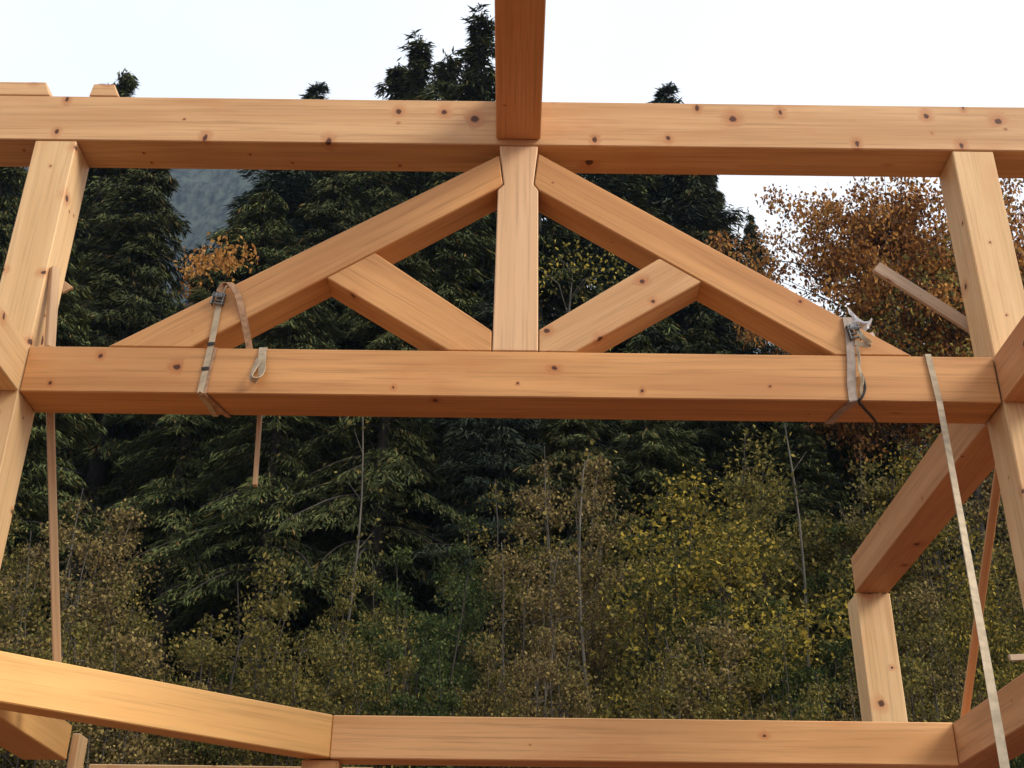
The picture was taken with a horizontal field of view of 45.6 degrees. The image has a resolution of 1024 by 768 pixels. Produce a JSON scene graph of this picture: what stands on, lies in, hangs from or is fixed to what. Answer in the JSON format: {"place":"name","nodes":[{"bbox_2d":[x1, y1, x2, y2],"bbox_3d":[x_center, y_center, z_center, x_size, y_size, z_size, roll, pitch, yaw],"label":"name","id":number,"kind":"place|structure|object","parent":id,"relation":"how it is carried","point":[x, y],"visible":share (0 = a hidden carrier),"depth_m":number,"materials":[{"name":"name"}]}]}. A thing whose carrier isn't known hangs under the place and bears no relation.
{"place":"outdoors","nodes":[
{"label":"outdoors","id":0,"kind":"place"},
{"bbox_2d":[44,266,59,346],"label":"wood board","id":1,"kind":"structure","parent":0,"point":[52,307],"depth_m":5.44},
{"bbox_2d":[9,167,273,313],"bbox_3d":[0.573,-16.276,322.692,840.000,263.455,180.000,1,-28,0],"label":"mountain","id":2,"kind":"structure","parent":0,"point":[201,198],"depth_m":370.12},
{"bbox_2d":[0,0,1023,346],"label":"sky","id":3,"kind":"structure","parent":0,"point":[938,53],"materials":[{"name":"white"}]},
{"bbox_2d":[29,422,1005,767],"bbox_3d":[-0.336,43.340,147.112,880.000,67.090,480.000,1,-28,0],"label":"ground","id":4,"kind":"structure","parent":0,"point":[305,658],"depth_m":26.48,"materials":[{"name":"plant"}]},
{"bbox_2d":[0,167,33,626],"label":"cedar tree","id":5,"kind":"object","parent":4,"relation":"on","point":[12,180],"visible":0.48,"depth_m":30.64,"materials":[{"name":"green plant"}]},
{"bbox_2d":[0,576,48,766],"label":"hillside bush","id":6,"kind":"object","parent":4,"relation":"on","point":[3,625],"visible":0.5,"depth_m":14.80,"materials":[{"name":"green plant"}]},
{"bbox_2d":[0,502,76,655],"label":"hillside bush","id":7,"kind":"object","parent":4,"relation":"on","point":[23,563],"visible":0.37,"depth_m":18.57,"materials":[{"name":"green plant"}]},
{"bbox_2d":[0,604,103,767],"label":"hillside bush","id":8,"kind":"object","parent":4,"relation":"on","point":[4,751],"visible":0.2,"depth_m":12.44,"materials":[{"name":"green plant"}]},
{"bbox_2d":[0,241,117,767],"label":"cedar tree","id":9,"kind":"object","parent":4,"relation":"on","point":[74,337],"visible":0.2,"depth_m":22.01,"materials":[{"name":"green plant"}]},
{"bbox_2d":[1,629,124,767],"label":"hillside bush","id":10,"kind":"object","parent":4,"relation":"on","point":[98,656],"visible":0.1,"depth_m":12.75,"materials":[{"name":"green plant"}]},
{"bbox_2d":[0,530,129,767],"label":"hillside bush","id":11,"kind":"object","parent":4,"relation":"on","point":[64,586],"visible":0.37,"depth_m":16.00,"materials":[{"name":"green plant"}]},
{"bbox_2d":[4,68,167,643],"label":"cedar tree","id":12,"kind":"object","parent":4,"relation":"on","point":[126,86],"visible":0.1,"depth_m":33.04,"materials":[{"name":"green plant"}]},
{"bbox_2d":[12,489,173,767],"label":"hillside bush","id":13,"kind":"object","parent":4,"relation":"on","point":[122,542],"visible":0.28,"depth_m":18.33,"materials":[{"name":"green plant"}]},
{"bbox_2d":[13,627,176,767],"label":"hillside bush","id":14,"kind":"object","parent":4,"relation":"on","point":[148,758],"visible":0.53,"depth_m":11.89,"materials":[{"name":"green plant"}]},
{"bbox_2d":[11,168,201,647],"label":"cedar tree","id":15,"kind":"object","parent":4,"relation":"on","point":[133,257],"visible":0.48,"depth_m":27.98,"materials":[{"name":"green plant"}]},
{"bbox_2d":[32,572,184,763],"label":"hillside bush","id":16,"kind":"object","parent":4,"relation":"on","point":[132,617],"visible":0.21,"depth_m":15.78,"materials":[{"name":"green plant"}]},
{"bbox_2d":[86,605,175,764],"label":"hillside bush","id":17,"kind":"object","parent":4,"relation":"on","point":[135,660],"visible":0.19,"depth_m":14.93,"materials":[{"name":"green plant"}]},
{"bbox_2d":[31,262,282,740],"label":"cedar tree","id":18,"kind":"object","parent":4,"relation":"on","point":[165,509],"visible":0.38,"depth_m":23.57,"materials":[{"name":"green plant"}]},
{"bbox_2d":[99,674,229,764],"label":"hillside bush","id":19,"kind":"object","parent":4,"relation":"on","point":[187,754],"visible":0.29,"depth_m":12.24,"materials":[{"name":"green plant"}]},
{"bbox_2d":[125,627,255,765],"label":"hillside bush","id":20,"kind":"object","parent":4,"relation":"on","point":[180,683],"visible":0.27,"depth_m":12.77,"materials":[{"name":"green plant"}]},
{"bbox_2d":[39,169,360,679],"bbox_3d":[-5.982,-0.224,29.614,8.612,15.822,7.600,-23,-36,36],"label":"cedar tree","id":21,"kind":"object","parent":4,"relation":"on","point":[291,187],"visible":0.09,"depth_m":31.43,"materials":[{"name":"green plant"}]},
{"bbox_2d":[152,232,258,739],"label":"orange sapling","id":22,"kind":"object","parent":4,"relation":"on","point":[223,264],"visible":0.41,"depth_m":25.91,"materials":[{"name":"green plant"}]},
{"bbox_2d":[93,182,357,688],"bbox_3d":[-6.063,1.199,27.040,5.740,13.556,5.704,9,-30,-15],"label":"cedar tree","id":23,"kind":"object","parent":4,"relation":"on","point":[265,214],"visible":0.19,"depth_m":28.65,"materials":[{"name":"green plant"}]},
{"bbox_2d":[156,543,332,765],"bbox_3d":[-2.942,4.310,13.130,2.236,5.596,2.643,0,-28,1],"label":"olive bush","id":24,"kind":"object","parent":4,"relation":"on","point":[281,607],"visible":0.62,"depth_m":13.56,"materials":[{"name":"green plant"}]},
{"bbox_2d":[119,250,402,758],"bbox_3d":[-4.219,1.991,22.594,4.648,11.111,4.677,-6,-29,13],"label":"cedar tree","id":25,"kind":"object","parent":4,"relation":"on","point":[251,502],"visible":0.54,"depth_m":22.37,"materials":[{"name":"green plant"}]},
{"bbox_2d":[204,632,341,766],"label":"hillside bush","id":26,"kind":"object","parent":4,"relation":"on","point":[296,762],"visible":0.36,"depth_m":11.88,"materials":[{"name":"green plant"}]},
{"bbox_2d":[216,632,373,766],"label":"hillside bush","id":27,"kind":"object","parent":4,"relation":"on","point":[320,700],"visible":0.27,"depth_m":12.41,"materials":[{"name":"green plant"}]},
{"bbox_2d":[197,57,409,587],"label":"cedar tree","id":28,"kind":"object","parent":4,"relation":"on","point":[393,79],"visible":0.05,"depth_m":35.84,"materials":[{"name":"green plant"}]},
{"bbox_2d":[195,173,419,706],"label":"cedar tree","id":29,"kind":"object","parent":4,"relation":"on","point":[337,189],"visible":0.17,"depth_m":28.74,"materials":[{"name":"green plant"}]},
{"bbox_2d":[165,171,466,669],"bbox_3d":[-3.057,-0.226,29.544,9.156,16.759,9.191,-2,-29,4],"label":"cedar tree","id":30,"kind":"object","parent":4,"relation":"on","point":[414,175],"visible":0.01,"depth_m":26.40,"materials":[{"name":"green plant"}]},
{"bbox_2d":[272,559,392,766],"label":"hillside bush","id":31,"kind":"object","parent":4,"relation":"on","point":[343,603],"visible":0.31,"depth_m":15.88,"materials":[{"name":"green plant"}]},
{"bbox_2d":[207,170,464,684],"bbox_3d":[-3.585,0.156,28.812,6.696,15.246,6.654,3,-29,-4],"label":"cedar tree","id":32,"kind":"object","parent":4,"relation":"on","point":[366,184],"visible":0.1,"depth_m":30.52,"materials":[{"name":"green plant"}]},
{"bbox_2d":[300,416,407,707],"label":"alder tree","id":33,"kind":"object","parent":4,"relation":"on","point":[358,535],"visible":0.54,"depth_m":18.87,"materials":[{"name":"grey plant"}]},
{"bbox_2d":[310,29,439,552],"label":"cedar tree","id":34,"kind":"object","parent":4,"relation":"on","point":[416,77],"visible":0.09,"depth_m":35.42,"materials":[{"name":"green plant"}]},
{"bbox_2d":[308,608,447,767],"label":"olive bush","id":35,"kind":"object","parent":4,"relation":"on","point":[403,666],"visible":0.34,"depth_m":12.64,"materials":[{"name":"green plant"}]},
{"bbox_2d":[263,249,497,765],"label":"cedar tree","id":36,"kind":"object","parent":4,"relation":"on","point":[401,468],"visible":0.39,"depth_m":22.40,"materials":[{"name":"green plant"}]},
{"bbox_2d":[316,545,483,767],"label":"green bush","id":37,"kind":"object","parent":4,"relation":"on","point":[446,631],"visible":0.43,"depth_m":14.61,"materials":[{"name":"green plant"}]},
{"bbox_2d":[342,638,468,767],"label":"hillside bush","id":38,"kind":"object","parent":4,"relation":"on","point":[399,701],"visible":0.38,"depth_m":12.26,"materials":[{"name":"green plant"}]},
{"bbox_2d":[334,45,477,578],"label":"cedar tree","id":39,"kind":"object","parent":4,"relation":"on","point":[450,70],"visible":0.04,"depth_m":34.73,"materials":[{"name":"green plant"}]},
{"bbox_2d":[210,172,607,709],"bbox_3d":[-1.715,0.983,25.687,7.927,14.835,7.896,12,-31,-20],"label":"cedar tree","id":40,"kind":"object","parent":4,"relation":"on","point":[466,246],"visible":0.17,"depth_m":25.68,"materials":[{"name":"green plant"}]},
{"bbox_2d":[385,612,485,767],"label":"hillside bush","id":41,"kind":"object","parent":4,"relation":"on","point":[454,674],"visible":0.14,"depth_m":15.91,"materials":[{"name":"green plant"}]},
{"bbox_2d":[307,172,564,676],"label":"cedar tree","id":42,"kind":"object","parent":4,"relation":"on","point":[487,270],"visible":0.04,"depth_m":28.88,"materials":[{"name":"green plant"}]},
{"bbox_2d":[400,637,482,767],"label":"hillside bush","id":43,"kind":"object","parent":4,"relation":"on","point":[449,703],"visible":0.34,"depth_m":12.34,"materials":[{"name":"green plant"}]},
{"bbox_2d":[346,3,555,591],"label":"cedar tree","id":44,"kind":"object","parent":4,"relation":"on","point":[478,84],"visible":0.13,"depth_m":34.11,"materials":[{"name":"green plant"}]},
{"bbox_2d":[417,512,518,767],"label":"hillside bush","id":45,"kind":"object","parent":4,"relation":"on","point":[477,616],"visible":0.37,"depth_m":17.58,"materials":[{"name":"green plant"}]},
{"bbox_2d":[383,271,600,716],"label":"cedar tree","id":46,"kind":"object","parent":4,"relation":"on","point":[478,458],"visible":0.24,"depth_m":22.45,"materials":[{"name":"green plant"}]},
{"bbox_2d":[445,627,554,767],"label":"hillside bush","id":47,"kind":"object","parent":4,"relation":"on","point":[501,679],"visible":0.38,"depth_m":12.99,"materials":[{"name":"green plant"}]},
{"bbox_2d":[329,212,672,706],"bbox_3d":[0.670,0.490,26.856,8.009,15.146,7.979,-12,-31,23],"label":"cedar tree","id":48,"kind":"object","parent":4,"relation":"on","point":[551,227],"visible":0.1,"depth_m":28.15,"materials":[{"name":"green plant"}]},
{"bbox_2d":[465,653,554,767],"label":"hillside bush","id":49,"kind":"object","parent":4,"relation":"on","point":[476,698],"visible":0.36,"depth_m":13.14,"materials":[{"name":"green plant"}]},
{"bbox_2d":[0,0,1023,767],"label":"timber frame","id":50,"kind":"object","parent":4,"relation":"on","point":[520,152],"visible":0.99,"depth_m":5.60,"materials":[{"name":"brown wood"}]},
{"bbox_2d":[46,413,61,662],"bbox_3d":[-2.002,0.706,5.319,0.035,1.314,0.040,-1,-15,-24],"label":"prop board","id":51,"kind":"object","parent":50,"relation":"attached to","point":[53,546],"visible":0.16,"depth_m":5.31,"materials":[{"name":"brown wood"}]},
{"bbox_2d":[197,282,267,417],"bbox_3d":[-1.201,-0.165,5.421,0.286,0.584,0.281,1,-28,0],"label":"ratchet strap","id":52,"kind":"object","parent":50,"relation":"attached to","point":[206,368],"visible":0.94,"depth_m":5.33,"materials":[{"name":"fabric"}]},
{"bbox_2d":[825,307,889,445],"bbox_3d":[1.530,-0.063,5.392,0.282,0.609,0.285,1,-28,0],"label":"ratchet strap","id":53,"kind":"object","parent":50,"relation":"attached to","point":[854,322],"visible":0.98,"depth_m":5.31,"materials":[{"name":"fabric"}]},
{"bbox_2d":[873,262,969,333],"bbox_3d":[1.970,-0.391,5.740,0.591,0.062,0.022,36,-24,16],"label":"nailed board","id":54,"kind":"object","parent":50,"relation":"attached to","point":[922,296],"visible":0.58,"depth_m":5.74,"materials":[{"name":"wood"}]},
{"bbox_2d":[923,354,1009,767],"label":"hanging strap","id":55,"kind":"object","parent":50,"relation":"hanging from","point":[992,698],"visible":0.84,"depth_m":4.08,"materials":[{"name":"fabric"}]},
{"bbox_2d":[960,466,1000,717],"bbox_3d":[2.190,0.995,5.682,0.036,0.060,1.434,6,-70,17],"label":"prop board","id":56,"kind":"object","parent":50,"relation":"attached to","point":[982,584],"visible":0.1,"depth_m":5.63,"materials":[{"name":"beige wood"}]},
{"bbox_2d":[425,479,615,767],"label":"hillside bush","id":57,"kind":"object","parent":4,"relation":"on","point":[510,598],"visible":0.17,"depth_m":18.60,"materials":[{"name":"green plant"}]},
{"bbox_2d":[431,541,626,767],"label":"hillside bush","id":58,"kind":"object","parent":4,"relation":"on","point":[539,597],"visible":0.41,"depth_m":14.90,"materials":[{"name":"green plant"}]},
{"bbox_2d":[505,617,599,767],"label":"hillside bush","id":59,"kind":"object","parent":4,"relation":"on","point":[545,662],"visible":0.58,"depth_m":12.08,"materials":[{"name":"green plant"}]},
{"bbox_2d":[488,613,622,767],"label":"hillside bush","id":60,"kind":"object","parent":4,"relation":"on","point":[595,715],"visible":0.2,"depth_m":12.11,"materials":[{"name":"green plant"}]},
{"bbox_2d":[469,419,665,766],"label":"cedar tree","id":61,"kind":"object","parent":4,"relation":"on","point":[557,438],"visible":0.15,"depth_m":20.51,"materials":[{"name":"green plant"}]},
{"bbox_2d":[483,446,656,717],"bbox_3d":[0.678,3.783,16.064,2.318,6.388,2.048,19,-33,-30],"label":"twiggy bush","id":62,"kind":"object","parent":4,"relation":"on","point":[590,504],"visible":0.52,"depth_m":16.65,"materials":[{"name":"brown plant"}]},
{"bbox_2d":[407,173,741,595],"bbox_3d":[1.727,-0.442,28.821,8.178,15.430,7.217,6,-29,-10],"label":"cedar tree","id":63,"kind":"object","parent":4,"relation":"on","point":[604,182],"visible":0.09,"depth_m":29.00,"materials":[{"name":"green plant"}]},
{"bbox_2d":[519,556,640,717],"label":"hillside bush","id":64,"kind":"object","parent":4,"relation":"on","point":[595,634],"visible":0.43,"depth_m":15.46,"materials":[{"name":"green plant"}]},
{"bbox_2d":[538,235,628,433],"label":"yellow sapling","id":65,"kind":"object","parent":4,"relation":"on","point":[577,269],"visible":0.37,"depth_m":27.05,"materials":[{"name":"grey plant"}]},
{"bbox_2d":[527,431,647,715],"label":"alder tree","id":66,"kind":"object","parent":4,"relation":"on","point":[581,484],"visible":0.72,"depth_m":14.78,"materials":[{"name":"grey plant"}]},
{"bbox_2d":[506,491,703,717],"bbox_3d":[1.272,4.210,17.490,2.924,6.113,2.443,5,-29,-8],"label":"hillside bush","id":67,"kind":"object","parent":4,"relation":"on","point":[602,558],"visible":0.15,"depth_m":17.99,"materials":[{"name":"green plant"}]},
{"bbox_2d":[579,174,713,562],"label":"cedar tree","id":68,"kind":"object","parent":4,"relation":"on","point":[636,196],"visible":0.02,"depth_m":31.38,"materials":[{"name":"green plant"}]},
{"bbox_2d":[576,538,736,719],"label":"hillside bush","id":69,"kind":"object","parent":4,"relation":"on","point":[654,618],"visible":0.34,"depth_m":14.60,"materials":[{"name":"green plant"}]},
{"bbox_2d":[585,331,757,715],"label":"cedar tree","id":70,"kind":"object","parent":4,"relation":"on","point":[636,431],"visible":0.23,"depth_m":21.69,"materials":[{"name":"green plant"}]},
{"bbox_2d":[628,639,724,719],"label":"hillside bush","id":71,"kind":"object","parent":4,"relation":"on","point":[661,700],"visible":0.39,"depth_m":11.77,"materials":[{"name":"green plant"}]},
{"bbox_2d":[607,571,758,718],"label":"hillside bush","id":72,"kind":"object","parent":4,"relation":"on","point":[705,644],"visible":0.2,"depth_m":14.48,"materials":[{"name":"green plant"}]},
{"bbox_2d":[612,617,779,719],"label":"hillside bush","id":73,"kind":"object","parent":4,"relation":"on","point":[687,703],"visible":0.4,"depth_m":12.64,"materials":[{"name":"green plant"}]},
{"bbox_2d":[638,312,791,705],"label":"cedar tree","id":74,"kind":"object","parent":4,"relation":"on","point":[712,442],"visible":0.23,"depth_m":25.35,"materials":[{"name":"green plant"}]},
{"bbox_2d":[629,81,809,561],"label":"fir tree","id":75,"kind":"object","parent":4,"relation":"on","point":[668,89],"visible":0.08,"depth_m":32.10,"materials":[{"name":"green plant"}]},
{"bbox_2d":[660,464,802,716],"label":"hillside bush","id":76,"kind":"object","parent":4,"relation":"on","point":[741,517],"visible":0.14,"depth_m":19.00,"materials":[{"name":"green plant"}]},
{"bbox_2d":[558,459,916,721],"bbox_3d":[2.718,3.868,14.472,4.183,6.250,4.138,-10,-30,19],"label":"yellow bush","id":77,"kind":"object","parent":4,"relation":"on","point":[710,573],"visible":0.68,"depth_m":14.64,"materials":[{"name":"green plant"}]},
{"bbox_2d":[614,174,863,633],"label":"cedar tree","id":78,"kind":"object","parent":4,"relation":"on","point":[694,232],"visible":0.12,"depth_m":32.59,"materials":[{"name":"green plant"}]},
{"bbox_2d":[667,623,830,720],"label":"hillside bush","id":79,"kind":"object","parent":4,"relation":"on","point":[765,708],"visible":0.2,"depth_m":12.75,"materials":[{"name":"green plant"}]},
{"bbox_2d":[693,424,857,720],"bbox_3d":[3.998,4.138,17.928,3.136,7.135,3.707,-9,-30,18],"label":"olive bush","id":80,"kind":"object","parent":4,"relation":"on","point":[767,507],"visible":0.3,"depth_m":18.45,"materials":[{"name":"green plant"}]},
{"bbox_2d":[703,612,848,720],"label":"hillside bush","id":81,"kind":"object","parent":4,"relation":"on","point":[753,682],"visible":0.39,"depth_m":12.23,"materials":[{"name":"green plant"}]},
{"bbox_2d":[702,468,854,718],"bbox_3d":[3.958,4.371,17.736,2.336,6.404,2.761,2,-28,-2],"label":"hillside bush","id":82,"kind":"object","parent":4,"relation":"on","point":[788,529],"visible":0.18,"depth_m":18.18,"materials":[{"name":"green plant"}]},
{"bbox_2d":[733,421,824,570],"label":"cedar tree","id":83,"kind":"object","parent":4,"relation":"on","point":[765,426],"visible":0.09,"depth_m":26.39,"materials":[{"name":"green plant"}]},
{"bbox_2d":[730,596,849,720],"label":"hillside bush","id":84,"kind":"object","parent":4,"relation":"on","point":[802,676],"visible":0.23,"depth_m":14.03,"materials":[{"name":"green plant"}]},
{"bbox_2d":[745,421,851,715],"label":"alder tree","id":85,"kind":"object","parent":4,"relation":"on","point":[806,598],"visible":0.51,"depth_m":17.33,"materials":[{"name":"grey plant"}]},
{"bbox_2d":[770,604,860,720],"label":"hillside bush","id":86,"kind":"object","parent":4,"relation":"on","point":[833,650],"visible":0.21,"depth_m":15.75,"materials":[{"name":"green plant"}]},
{"bbox_2d":[733,421,946,715],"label":"cedar tree","id":87,"kind":"object","parent":4,"relation":"on","point":[806,467],"visible":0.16,"depth_m":22.79,"materials":[{"name":"green plant"}]},
{"bbox_2d":[775,522,928,720],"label":"hillside bush","id":88,"kind":"object","parent":4,"relation":"on","point":[819,579],"visible":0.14,"depth_m":17.55,"materials":[{"name":"green plant"}]},
{"bbox_2d":[705,176,1023,709],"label":"maple tree","id":89,"kind":"object","parent":4,"relation":"on","point":[870,238],"visible":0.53,"depth_m":23.70,"materials":[{"name":"orange plant"}]},
{"bbox_2d":[789,422,960,695],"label":"cedar tree","id":90,"kind":"object","parent":4,"relation":"on","point":[833,458],"visible":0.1,"depth_m":24.89,"materials":[{"name":"green plant"}]},
{"bbox_2d":[813,595,952,720],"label":"hillside bush","id":91,"kind":"object","parent":4,"relation":"on","point":[906,640],"visible":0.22,"depth_m":14.69,"materials":[{"name":"green plant"}]},
{"bbox_2d":[788,451,993,718],"bbox_3d":[5.134,4.046,17.129,2.684,7.271,3.212,12,-30,-19],"label":"olive bush","id":92,"kind":"object","parent":4,"relation":"on","point":[851,527],"visible":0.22,"depth_m":17.68,"materials":[{"name":"green plant"}]},
{"bbox_2d":[808,477,982,719],"bbox_3d":[5.510,4.516,17.411,2.038,6.526,2.307,19,-33,-30],"label":"hillside bush","id":93,"kind":"object","parent":4,"relation":"on","point":[850,546],"visible":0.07,"depth_m":18.15,"materials":[{"name":"green plant"}]},
{"bbox_2d":[847,610,957,722],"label":"hillside bush","id":94,"kind":"object","parent":4,"relation":"on","point":[913,667],"visible":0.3,"depth_m":12.33,"materials":[{"name":"green plant"}]},
{"bbox_2d":[840,426,973,693],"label":"cedar tree","id":95,"kind":"object","parent":4,"relation":"on","point":[886,462],"visible":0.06,"depth_m":24.04,"materials":[{"name":"green plant"}]},
{"bbox_2d":[810,438,1023,762],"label":"yellow bush","id":96,"kind":"object","parent":4,"relation":"on","point":[941,543],"visible":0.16,"depth_m":17.06,"materials":[{"name":"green plant"}]},
{"bbox_2d":[820,214,1023,626],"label":"young tree","id":97,"kind":"object","parent":4,"relation":"on","point":[978,492],"visible":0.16,"depth_m":22.34,"materials":[{"name":"orange plant"}]},
{"bbox_2d":[900,663,987,721],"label":"hillside bush","id":98,"kind":"object","parent":4,"relation":"on","point":[959,695],"visible":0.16,"depth_m":13.11,"materials":[{"name":"green plant"}]},
{"bbox_2d":[867,489,1020,711],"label":"hillside bush","id":99,"kind":"object","parent":4,"relation":"on","point":[946,593],"visible":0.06,"depth_m":17.56,"materials":[{"name":"green plant"}]},
{"bbox_2d":[891,579,998,767],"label":"hillside bush","id":100,"kind":"object","parent":4,"relation":"on","point":[926,599],"visible":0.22,"depth_m":15.99,"materials":[{"name":"green plant"}]},
{"bbox_2d":[908,631,1010,767],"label":"hillside bush","id":101,"kind":"object","parent":4,"relation":"on","point":[939,688],"visible":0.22,"depth_m":13.22,"materials":[{"name":"green plant"}]},
{"bbox_2d":[924,570,1023,767],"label":"yellow bush","id":102,"kind":"object","parent":4,"relation":"on","point":[1016,672],"visible":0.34,"depth_m":14.24,"materials":[{"name":"green plant"}]},
{"bbox_2d":[932,536,1023,763],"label":"hillside bush","id":103,"kind":"object","parent":4,"relation":"on","point":[1019,613],"visible":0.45,"depth_m":14.47,"materials":[{"name":"green plant"}]},
{"bbox_2d":[937,494,1023,687],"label":"hillside bush","id":104,"kind":"object","parent":4,"relation":"on","point":[975,514],"visible":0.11,"depth_m":19.34,"materials":[{"name":"green plant"}]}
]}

